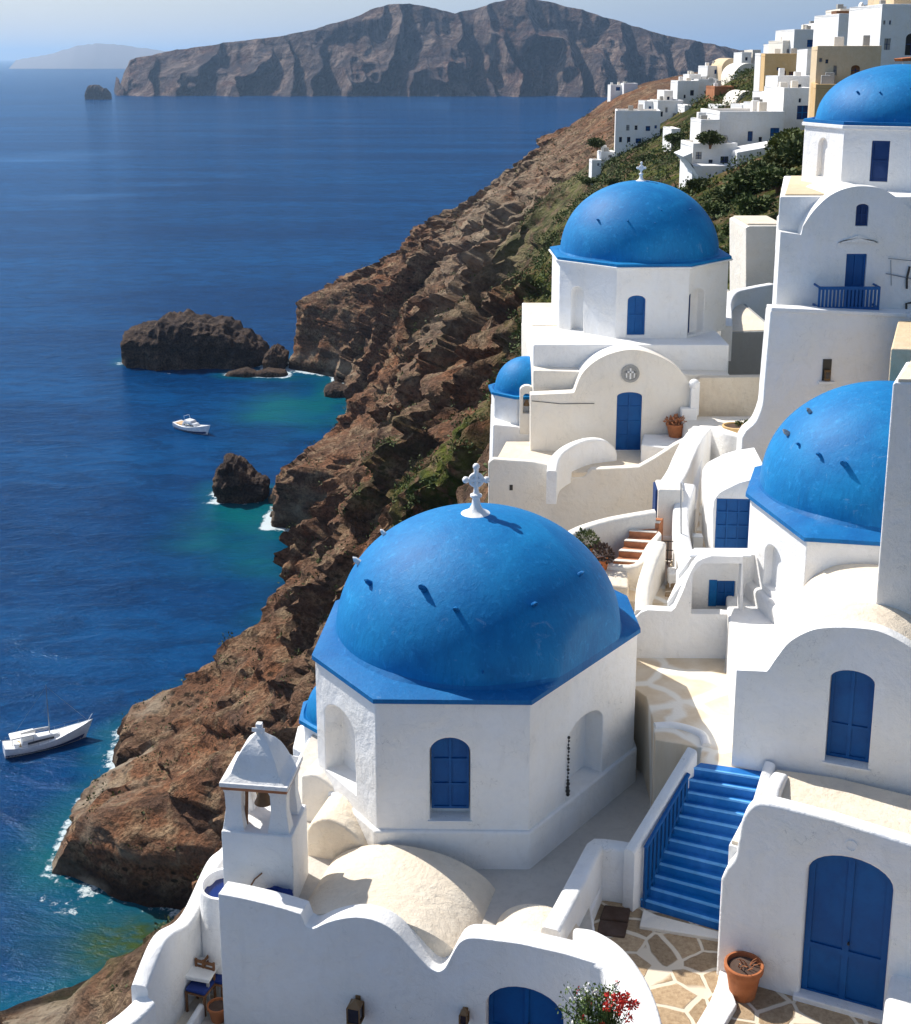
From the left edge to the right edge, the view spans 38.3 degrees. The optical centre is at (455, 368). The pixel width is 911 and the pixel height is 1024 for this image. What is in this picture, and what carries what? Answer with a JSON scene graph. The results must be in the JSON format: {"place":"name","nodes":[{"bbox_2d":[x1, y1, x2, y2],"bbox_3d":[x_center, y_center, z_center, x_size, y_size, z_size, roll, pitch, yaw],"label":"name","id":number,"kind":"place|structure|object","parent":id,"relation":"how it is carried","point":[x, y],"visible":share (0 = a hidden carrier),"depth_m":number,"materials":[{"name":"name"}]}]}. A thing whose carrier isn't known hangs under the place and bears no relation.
{"place":"outdoors","nodes":[
{"label":"outdoors","id":0,"kind":"place"},
{"bbox_2d":[9,43,166,68],"bbox_3d":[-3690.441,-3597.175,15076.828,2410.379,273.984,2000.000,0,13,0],"label":"distant island","id":1,"kind":"structure","parent":0,"point":[100,56],"depth_m":14365.36,"materials":[{"name":"grey"}]},
{"bbox_2d":[176,994,223,1023],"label":"terrace","id":2,"kind":"structure","parent":0,"point":[186,1016],"depth_m":25.90,"materials":[{"name":"beige paint"}]},
{"bbox_2d":[107,997,156,1023],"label":"parapet wall","id":3,"kind":"structure","parent":2,"relation":"on","point":[140,1010],"depth_m":24.16,"materials":[{"name":"white paint"}]},
{"bbox_2d":[131,848,222,1023],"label":"parapet wall","id":4,"kind":"structure","parent":2,"relation":"on","point":[167,963],"depth_m":25.43,"materials":[{"name":"white paint"}]},
{"bbox_2d":[185,957,216,1016],"bbox_3d":[-5.059,12.268,25.983,0.460,0.920,0.440,5,14,19],"label":"chair","id":5,"kind":"object","parent":2,"relation":"on","point":[198,989],"visible":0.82,"depth_m":25.91,"materials":[{"name":"fabric"}]},
{"bbox_2d":[185,956,218,1002],"bbox_3d":[-5.114,12.300,26.225,0.720,0.745,0.620,3,14,14],"label":"table","id":6,"kind":"object","parent":2,"relation":"on","point":[198,974],"visible":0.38,"depth_m":25.93,"materials":[{"name":"white fabric"}]},
{"bbox_2d":[199,868,223,996],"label":"wall","id":7,"kind":"structure","parent":2,"relation":"on","point":[210,918],"depth_m":26.16,"materials":[{"name":"white paint"}]},
{"bbox_2d":[207,997,223,1023],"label":"flower pot","id":8,"kind":"object","parent":2,"relation":"on","point":[215,1008],"visible":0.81,"depth_m":25.61,"materials":[{"name":"ceramic"}]},
{"bbox_2d":[0,60,607,1010],"bbox_3d":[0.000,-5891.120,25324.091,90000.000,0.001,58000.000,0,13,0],"label":"sea","id":9,"kind":"structure","parent":0,"point":[136,562],"depth_m":501.58,"materials":[{"name":"liquid"}]},
{"bbox_2d":[2,688,92,757],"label":"sailing boat","id":10,"kind":"object","parent":9,"relation":"on","point":[24,742],"visible":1,"depth_m":233.08,"materials":[{"name":"white wood"}]},
{"bbox_2d":[84,85,111,99],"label":"sea rock","id":11,"kind":"object","parent":9,"relation":"on","point":[95,92],"visible":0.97,"depth_m":3832.39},
{"bbox_2d":[172,415,209,434],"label":"motor boat","id":12,"kind":"object","parent":9,"relation":"on","point":[191,425],"visible":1,"depth_m":430.78,"materials":[{"name":"white plastic"}]},
{"bbox_2d":[120,309,269,370],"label":"islet","id":13,"kind":"object","parent":9,"relation":"on","point":[186,339],"visible":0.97,"depth_m":518.47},
{"bbox_2d":[212,453,269,503],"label":"sea rock","id":14,"kind":"object","parent":9,"relation":"on","point":[237,479],"visible":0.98,"depth_m":362.23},
{"bbox_2d":[225,367,287,377],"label":"sea rock","id":15,"kind":"object","parent":9,"relation":"on","point":[244,372],"visible":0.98,"depth_m":505.84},
{"bbox_2d":[262,343,288,368],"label":"sea rock","id":16,"kind":"object","parent":9,"relation":"on","point":[276,355],"visible":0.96,"depth_m":517.38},
{"bbox_2d":[324,381,347,397],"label":"sea rock","id":17,"kind":"object","parent":9,"relation":"on","point":[334,389],"visible":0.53,"depth_m":475.64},
{"bbox_2d":[0,70,804,1023],"bbox_3d":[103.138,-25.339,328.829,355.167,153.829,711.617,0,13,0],"label":"hillside","id":18,"kind":"structure","parent":0,"point":[184,800],"depth_m":207.72,"materials":[{"name":"stone"}]},
{"bbox_2d":[293,686,316,755],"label":"chapel","id":19,"kind":"structure","parent":18,"relation":"on","point":[307,729],"depth_m":32.37,"materials":[{"name":"white paint"}]},
{"bbox_2d":[69,104,614,1023],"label":"cliff scrub","id":20,"kind":"object","parent":18,"relation":"on","point":[341,504],"visible":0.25,"depth_m":227.03,"materials":[{"name":"green plant"}]},
{"bbox_2d":[218,463,650,1023],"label":"church","id":21,"kind":"structure","parent":18,"relation":"on","point":[475,663],"depth_m":26.51,"materials":[{"name":"white paint"}]},
{"bbox_2d":[219,722,307,897],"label":"bell tower","id":22,"kind":"structure","parent":21,"relation":"on","point":[264,839],"depth_m":25.42,"materials":[{"name":"white paint"}]},
{"bbox_2d":[346,995,364,1023],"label":"wall lantern","id":23,"kind":"object","parent":21,"relation":"attached to","point":[355,1012],"depth_m":24.21,"materials":[{"name":"brown metal"}]},
{"bbox_2d":[431,738,468,807],"bbox_3d":[-0.107,8.194,26.711,0.769,1.677,0.082,0,13,1],"label":"window","id":24,"kind":"structure","parent":21,"relation":"in","point":[449,756],"depth_m":26.71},
{"bbox_2d":[489,987,562,1023],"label":"door","id":25,"kind":"structure","parent":21,"relation":"in","point":[507,1005],"depth_m":23.72,"materials":[{"name":"blue wood"}]},
{"bbox_2d":[488,356,531,459],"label":"chapel","id":26,"kind":"structure","parent":18,"relation":"on","point":[510,388],"depth_m":49.69,"materials":[{"name":"white paint"}]},
{"bbox_2d":[345,65,804,526],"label":"scrub","id":27,"kind":"object","parent":18,"relation":"on","point":[541,258],"visible":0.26,"depth_m":185.45,"materials":[{"name":"green plant"}]},
{"bbox_2d":[555,979,640,1023],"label":"flowering shrub","id":28,"kind":"object","parent":18,"relation":"on","point":[604,1012],"visible":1,"depth_m":19.88,"materials":[{"name":"green plant"}]},
{"bbox_2d":[614,104,660,156],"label":"house","id":29,"kind":"structure","parent":18,"relation":"on","point":[633,126],"depth_m":208.83,"materials":[{"name":"white paint"}]},
{"bbox_2d":[650,96,682,123],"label":"house","id":30,"kind":"structure","parent":18,"relation":"on","point":[667,109],"depth_m":225.77,"materials":[{"name":"white paint"}]},
{"bbox_2d":[670,77,698,104],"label":"house","id":31,"kind":"structure","parent":18,"relation":"on","point":[686,91],"depth_m":235.21,"materials":[{"name":"white paint"}]},
{"bbox_2d":[690,112,719,142],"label":"house","id":32,"kind":"structure","parent":18,"relation":"on","point":[701,122],"depth_m":141.72,"materials":[{"name":"white paint"}]},
{"bbox_2d":[679,135,736,186],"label":"house","id":33,"kind":"structure","parent":18,"relation":"on","point":[702,153],"depth_m":139.03,"materials":[{"name":"white paint"}]},
{"bbox_2d":[695,130,725,148],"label":"bush","id":34,"kind":"object","parent":18,"relation":"on","point":[711,137],"visible":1,"depth_m":137.80,"materials":[{"name":"green plant"}]},
{"bbox_2d":[702,201,730,218],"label":"bush","id":35,"kind":"object","parent":18,"relation":"on","point":[717,207],"visible":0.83,"depth_m":107.27,"materials":[{"name":"green plant"}]},
{"bbox_2d":[706,81,736,101],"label":"house","id":36,"kind":"structure","parent":18,"relation":"on","point":[717,88],"depth_m":212.90,"materials":[{"name":"paint"}]},
{"bbox_2d":[674,141,770,178],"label":"wall","id":37,"kind":"structure","parent":18,"relation":"on","point":[699,170],"depth_m":136.48,"materials":[{"name":"white paint"}]},
{"bbox_2d":[710,185,757,204],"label":"bush","id":38,"kind":"object","parent":18,"relation":"on","point":[719,195],"visible":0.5,"depth_m":110.92,"materials":[{"name":"green plant"}]},
{"bbox_2d":[721,63,754,84],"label":"house","id":39,"kind":"structure","parent":18,"relation":"on","point":[731,69],"depth_m":235.72,"materials":[{"name":"white paint"}]},
{"bbox_2d":[717,289,764,374],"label":"wall","id":40,"kind":"structure","parent":18,"relation":"on","point":[748,323],"depth_m":54.94,"materials":[{"name":"beige paint"}]},
{"bbox_2d":[700,100,784,145],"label":"house","id":41,"kind":"structure","parent":18,"relation":"on","point":[757,121],"depth_m":143.51,"materials":[{"name":"white paint"}]},
{"bbox_2d":[721,174,766,193],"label":"bush","id":42,"kind":"object","parent":18,"relation":"on","point":[735,182],"visible":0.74,"depth_m":110.40,"materials":[{"name":"green plant"}]},
{"bbox_2d":[720,283,772,360],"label":"wall","id":43,"kind":"structure","parent":18,"relation":"on","point":[757,299],"depth_m":60.63,"materials":[{"name":"white paint"}]},
{"bbox_2d":[730,216,776,290],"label":"house","id":44,"kind":"structure","parent":18,"relation":"on","point":[752,246],"depth_m":65.28,"materials":[{"name":"white paint"}]},
{"bbox_2d":[730,192,778,215],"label":"bush","id":45,"kind":"object","parent":18,"relation":"on","point":[751,204],"visible":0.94,"depth_m":95.31,"materials":[{"name":"green plant"}]},
{"bbox_2d":[736,160,788,187],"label":"bush","id":46,"kind":"object","parent":18,"relation":"on","point":[745,172],"visible":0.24,"depth_m":110.15,"materials":[{"name":"green plant"}]},
{"bbox_2d":[748,165,801,192],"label":"bush","id":47,"kind":"object","parent":18,"relation":"on","point":[769,175],"visible":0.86,"depth_m":104.81,"materials":[{"name":"green plant"}]},
{"bbox_2d":[759,48,796,90],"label":"house","id":48,"kind":"structure","parent":18,"relation":"on","point":[773,63],"depth_m":178.36,"materials":[{"name":"paint"}]},
{"bbox_2d":[763,133,793,154],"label":"bush","id":49,"kind":"object","parent":18,"relation":"on","point":[774,143],"visible":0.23,"depth_m":120.69,"materials":[{"name":"green plant"}]},
{"bbox_2d":[768,37,789,52],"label":"house","id":50,"kind":"structure","parent":18,"relation":"on","point":[783,45],"depth_m":205.24,"materials":[{"name":"white paint"}]},
{"bbox_2d":[763,81,808,132],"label":"house","id":51,"kind":"structure","parent":18,"relation":"on","point":[791,102],"depth_m":147.53,"materials":[{"name":"white paint"}]},
{"bbox_2d":[765,68,809,87],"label":"house","id":52,"kind":"structure","parent":18,"relation":"on","point":[775,80],"depth_m":151.67,"materials":[{"name":"white paint"}]},
{"bbox_2d":[776,134,803,166],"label":"bush","id":53,"kind":"object","parent":18,"relation":"on","point":[793,148],"visible":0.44,"depth_m":108.74,"materials":[{"name":"green plant"}]},
{"bbox_2d":[775,25,813,52],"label":"house","id":54,"kind":"structure","parent":18,"relation":"on","point":[802,38],"depth_m":201.80,"materials":[{"name":"white paint"}]},
{"bbox_2d":[796,49,811,75],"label":"house","id":55,"kind":"structure","parent":18,"relation":"on","point":[803,64],"depth_m":156.87,"materials":[{"name":"white paint"}]},
{"bbox_2d":[725,381,910,795],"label":"church","id":56,"kind":"structure","parent":18,"relation":"on","point":[818,655],"depth_m":28.26,"materials":[{"name":"white paint"}]},
{"bbox_2d":[702,448,761,547],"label":"house","id":57,"kind":"structure","parent":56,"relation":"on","point":[726,477],"depth_m":33.98,"materials":[{"name":"white paint"}]},
{"bbox_2d":[714,498,749,547],"bbox_3d":[7.153,4.059,33.875,0.856,1.486,0.082,1,13,4],"label":"door","id":58,"kind":"structure","parent":57,"relation":"in","point":[732,515],"depth_m":33.84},
{"bbox_2d":[826,670,874,762],"bbox_3d":[7.878,6.845,26.108,0.827,2.021,0.082,5,14,20],"label":"window","id":59,"kind":"structure","parent":56,"relation":"in","point":[852,692],"depth_m":26.11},
{"bbox_2d":[809,72,835,117],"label":"house","id":60,"kind":"structure","parent":18,"relation":"on","point":[818,92],"depth_m":109.85,"materials":[{"name":"paint"}]},
{"bbox_2d":[736,64,910,461],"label":"church","id":61,"kind":"structure","parent":18,"relation":"on","point":[836,307],"depth_m":38.85,"materials":[{"name":"white paint"}]},
{"bbox_2d":[843,254,865,306],"bbox_3d":[11.882,-2.613,39.083,0.599,1.653,0.082,0,13,0],"label":"door","id":62,"kind":"structure","parent":61,"relation":"in","point":[855,263],"depth_m":39.01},
{"bbox_2d":[855,204,867,224],"bbox_3d":[11.953,-4.536,38.606,0.363,0.640,0.082,0,13,0],"label":"window","id":63,"kind":"structure","parent":61,"relation":"in","point":[862,209],"depth_m":38.57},
{"bbox_2d":[870,141,889,181],"bbox_3d":[13.146,-6.420,40.556,0.530,1.240,0.082,7,15,27],"label":"window","id":64,"kind":"structure","parent":61,"relation":"in","point":[880,149],"depth_m":40.54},
{"bbox_2d":[813,2,866,45],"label":"house","id":65,"kind":"structure","parent":18,"relation":"on","point":[829,27],"depth_m":171.97,"materials":[{"name":"white paint"}]},
{"bbox_2d":[807,35,881,117],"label":"house","id":66,"kind":"structure","parent":18,"relation":"on","point":[840,59],"depth_m":112.03,"materials":[{"name":"beige paint"}]},
{"bbox_2d":[847,0,910,65],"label":"house","id":67,"kind":"structure","parent":18,"relation":"on","point":[885,26],"depth_m":138.47,"materials":[{"name":"white paint"}]},
{"bbox_2d":[876,361,910,614],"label":"house","id":68,"kind":"structure","parent":18,"relation":"on","point":[894,581],"depth_m":26.37,"materials":[{"name":"beige paint"}]},
{"bbox_2d":[888,321,910,380],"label":"wall","id":69,"kind":"structure","parent":18,"relation":"on","point":[900,356],"depth_m":34.15,"materials":[{"name":"beige paint"}]},
{"bbox_2d":[114,0,743,97],"bbox_3d":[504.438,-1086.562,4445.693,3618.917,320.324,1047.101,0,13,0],"label":"headland","id":70,"kind":"structure","parent":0,"point":[512,48],"depth_m":4238.88,"materials":[{"name":"stone"}]},
{"bbox_2d":[0,0,867,59],"label":"sky","id":71,"kind":"structure","parent":0,"point":[28,28],"materials":[{"name":"blue"}]},
{"bbox_2d":[498,442,640,476],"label":"courtyard","id":72,"kind":"structure","parent":0,"point":[519,450],"depth_m":47.30,"materials":[{"name":"beige paint"}]},
{"bbox_2d":[546,437,616,503],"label":"wall","id":73,"kind":"structure","parent":72,"relation":"on","point":[566,461],"depth_m":45.47,"materials":[{"name":"white paint"}]},
{"bbox_2d":[488,438,682,530],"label":"wall","id":74,"kind":"structure","parent":72,"relation":"on","point":[596,493],"depth_m":45.63,"materials":[{"name":"white paint"}]},
{"bbox_2d":[521,161,732,450],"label":"church","id":75,"kind":"structure","parent":72,"relation":"on","point":[623,342],"depth_m":49.47,"materials":[{"name":"white paint"}]},
{"bbox_2d":[615,392,641,449],"bbox_3d":[6.315,1.913,47.794,0.900,2.180,0.082,0,13,0],"label":"door","id":76,"kind":"structure","parent":75,"relation":"in","point":[629,404],"depth_m":47.77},
{"bbox_2d":[627,295,644,334],"bbox_3d":[6.846,-2.030,49.706,0.661,1.506,0.082,0,13,-2],"label":"window","id":77,"kind":"structure","parent":75,"relation":"in","point":[636,304],"depth_m":49.69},
{"bbox_2d":[641,434,681,461],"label":"platform","id":78,"kind":"structure","parent":72,"relation":"on","point":[652,445],"depth_m":46.55,"materials":[{"name":"white paint"}]},
{"bbox_2d":[663,413,686,437],"bbox_3d":[7.924,2.044,47.341,0.929,0.845,0.823,0,13,0],"label":"flower pot","id":79,"kind":"object","parent":78,"relation":"on","point":[675,428],"visible":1,"depth_m":47.15,"materials":[{"name":"ceramic"}]},
{"bbox_2d":[679,379,699,422],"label":"wall","id":80,"kind":"structure","parent":72,"relation":"on","point":[691,412],"depth_m":47.28,"materials":[{"name":"white paint"}]},
{"bbox_2d":[681,416,750,437],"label":"parapet wall","id":81,"kind":"structure","parent":72,"relation":"on","point":[715,421],"depth_m":47.18,"materials":[{"name":"white paint"}]},
{"bbox_2d":[696,374,759,415],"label":"wall","id":82,"kind":"structure","parent":72,"relation":"on","point":[729,395],"depth_m":48.19,"materials":[{"name":"beige paint"}]},
{"bbox_2d":[628,498,705,611],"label":"terrace","id":83,"kind":"structure","parent":0,"point":[660,599],"depth_m":33.72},
{"bbox_2d":[568,509,655,562],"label":"wall","id":84,"kind":"structure","parent":83,"relation":"on","point":[612,532],"depth_m":35.25,"materials":[{"name":"white paint"}]},
{"bbox_2d":[575,527,600,551],"bbox_3d":[3.480,4.603,34.615,0.714,0.845,0.819,-8,15,-30],"label":"shrub","id":85,"kind":"object","parent":84,"relation":"on","point":[586,534],"visible":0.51,"depth_m":34.57,"materials":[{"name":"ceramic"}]},
{"bbox_2d":[605,570,628,596],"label":"wall","id":86,"kind":"structure","parent":83,"relation":"on","point":[619,580],"depth_m":33.33,"materials":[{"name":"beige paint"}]},
{"bbox_2d":[592,541,614,569],"bbox_3d":[3.825,4.843,34.017,0.671,0.816,0.652,0,13,0],"label":"flower pot","id":87,"kind":"object","parent":86,"relation":"on","point":[604,561],"visible":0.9,"depth_m":33.94,"materials":[{"name":"ceramic"}]},
{"bbox_2d":[607,532,661,587],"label":"wall","id":88,"kind":"structure","parent":83,"relation":"on","point":[634,570],"depth_m":33.99,"materials":[{"name":"white paint"}]},
{"bbox_2d":[613,518,662,564],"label":"steps","id":89,"kind":"structure","parent":83,"relation":"on","point":[636,541],"depth_m":34.92,"materials":[{"name":"ceramic"}]},
{"bbox_2d":[635,541,665,614],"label":"wall","id":90,"kind":"structure","parent":83,"relation":"on","point":[651,580],"depth_m":33.18,"materials":[{"name":"white paint"}]},
{"bbox_2d":[652,480,682,557],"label":"wall","id":91,"kind":"structure","parent":83,"relation":"on","point":[666,496],"depth_m":35.77,"materials":[{"name":"white paint"}]},
{"bbox_2d":[671,483,695,568],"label":"parapet wall","id":92,"kind":"structure","parent":83,"relation":"on","point":[681,546],"depth_m":34.95,"materials":[{"name":"white paint"}]},
{"bbox_2d":[661,426,711,497],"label":"wall","id":93,"kind":"structure","parent":83,"relation":"on","point":[693,449],"depth_m":38.93,"materials":[{"name":"white paint"}]},
{"bbox_2d":[693,458,702,532],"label":"wall","id":94,"kind":"structure","parent":83,"relation":"on","point":[697,483],"depth_m":38.49,"materials":[{"name":"white paint"}]},
{"bbox_2d":[701,426,736,460],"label":"wall","id":95,"kind":"structure","parent":83,"relation":"on","point":[723,441],"depth_m":41.78,"materials":[{"name":"white paint"}]},
{"bbox_2d":[634,658,749,806],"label":"path","id":96,"kind":"structure","parent":0,"point":[693,692],"depth_m":29.61,"materials":[{"name":"stone"}]},
{"bbox_2d":[653,721,710,746],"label":"kerb","id":97,"kind":"structure","parent":96,"relation":"on","point":[702,735],"depth_m":28.40,"materials":[{"name":"white paint"}]},
{"bbox_2d":[634,548,754,658],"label":"wall","id":98,"kind":"structure","parent":96,"relation":"on","point":[689,620],"depth_m":31.75,"materials":[{"name":"white paint"}]},
{"bbox_2d":[716,581,734,605],"bbox_3d":[6.666,5.545,32.380,0.423,0.650,0.082,0,13,1],"label":"door","id":99,"kind":"structure","parent":98,"relation":"in","point":[724,588],"depth_m":32.35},
{"bbox_2d":[594,901,876,1023],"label":"path","id":100,"kind":"structure","parent":0,"point":[679,974],"depth_m":24.14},
{"bbox_2d":[541,839,628,938],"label":"parapet wall","id":101,"kind":"structure","parent":100,"relation":"on","point":[600,863],"depth_m":25.71,"materials":[{"name":"white paint"}]},
{"bbox_2d":[597,905,629,937],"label":"cellar hatch","id":102,"kind":"structure","parent":100,"relation":"on","point":[613,921],"depth_m":25.80,"materials":[{"name":"wood"}]},
{"bbox_2d":[573,928,661,1023],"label":"parapet wall","id":103,"kind":"structure","parent":100,"relation":"on","point":[614,961],"depth_m":22.67,"materials":[{"name":"white paint"}]},
{"bbox_2d":[622,747,696,911],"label":"stair wall","id":104,"kind":"structure","parent":100,"relation":"on","point":[645,849],"depth_m":26.25,"materials":[{"name":"white paint"}]},
{"bbox_2d":[640,910,718,941],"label":"kerb","id":105,"kind":"structure","parent":100,"relation":"on","point":[650,921],"depth_m":25.58,"materials":[{"name":"white paint"}]},
{"bbox_2d":[640,763,761,929],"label":"staircase","id":106,"kind":"structure","parent":100,"relation":"on","point":[689,875],"depth_m":26.36,"materials":[{"name":"paint"}]},
{"bbox_2d":[753,761,775,799],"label":"stair wall","id":107,"kind":"structure","parent":106,"relation":"attached to","point":[768,770],"depth_m":26.46,"materials":[{"name":"white paint"}]},
{"bbox_2d":[697,971,736,1023],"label":"kerb","id":108,"kind":"structure","parent":100,"relation":"on","point":[721,1007],"depth_m":23.41,"materials":[{"name":"white paint"}]},
{"bbox_2d":[724,951,763,1002],"bbox_3d":[5.219,10.998,23.750,0.713,0.824,0.713,0,13,0],"label":"flower pot","id":109,"kind":"object","parent":100,"relation":"on","point":[744,970],"visible":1,"depth_m":23.60,"materials":[{"name":"ceramic"}]},
{"bbox_2d":[717,770,910,1023],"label":"house","id":110,"kind":"structure","parent":100,"relation":"on","point":[815,904],"depth_m":23.40,"materials":[{"name":"white paint"}]},
{"bbox_2d":[801,855,892,1010],"bbox_3d":[6.947,9.964,23.263,1.433,3.009,0.162,6,15,23],"label":"door","id":111,"kind":"structure","parent":110,"relation":"in","point":[849,908],"depth_m":23.29,"materials":[{"name":"blue wood"}]},
{"bbox_2d":[882,975,910,1023],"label":"garden wall","id":112,"kind":"structure","parent":100,"relation":"on","point":[897,1008],"depth_m":22.25,"materials":[{"name":"white paint"}]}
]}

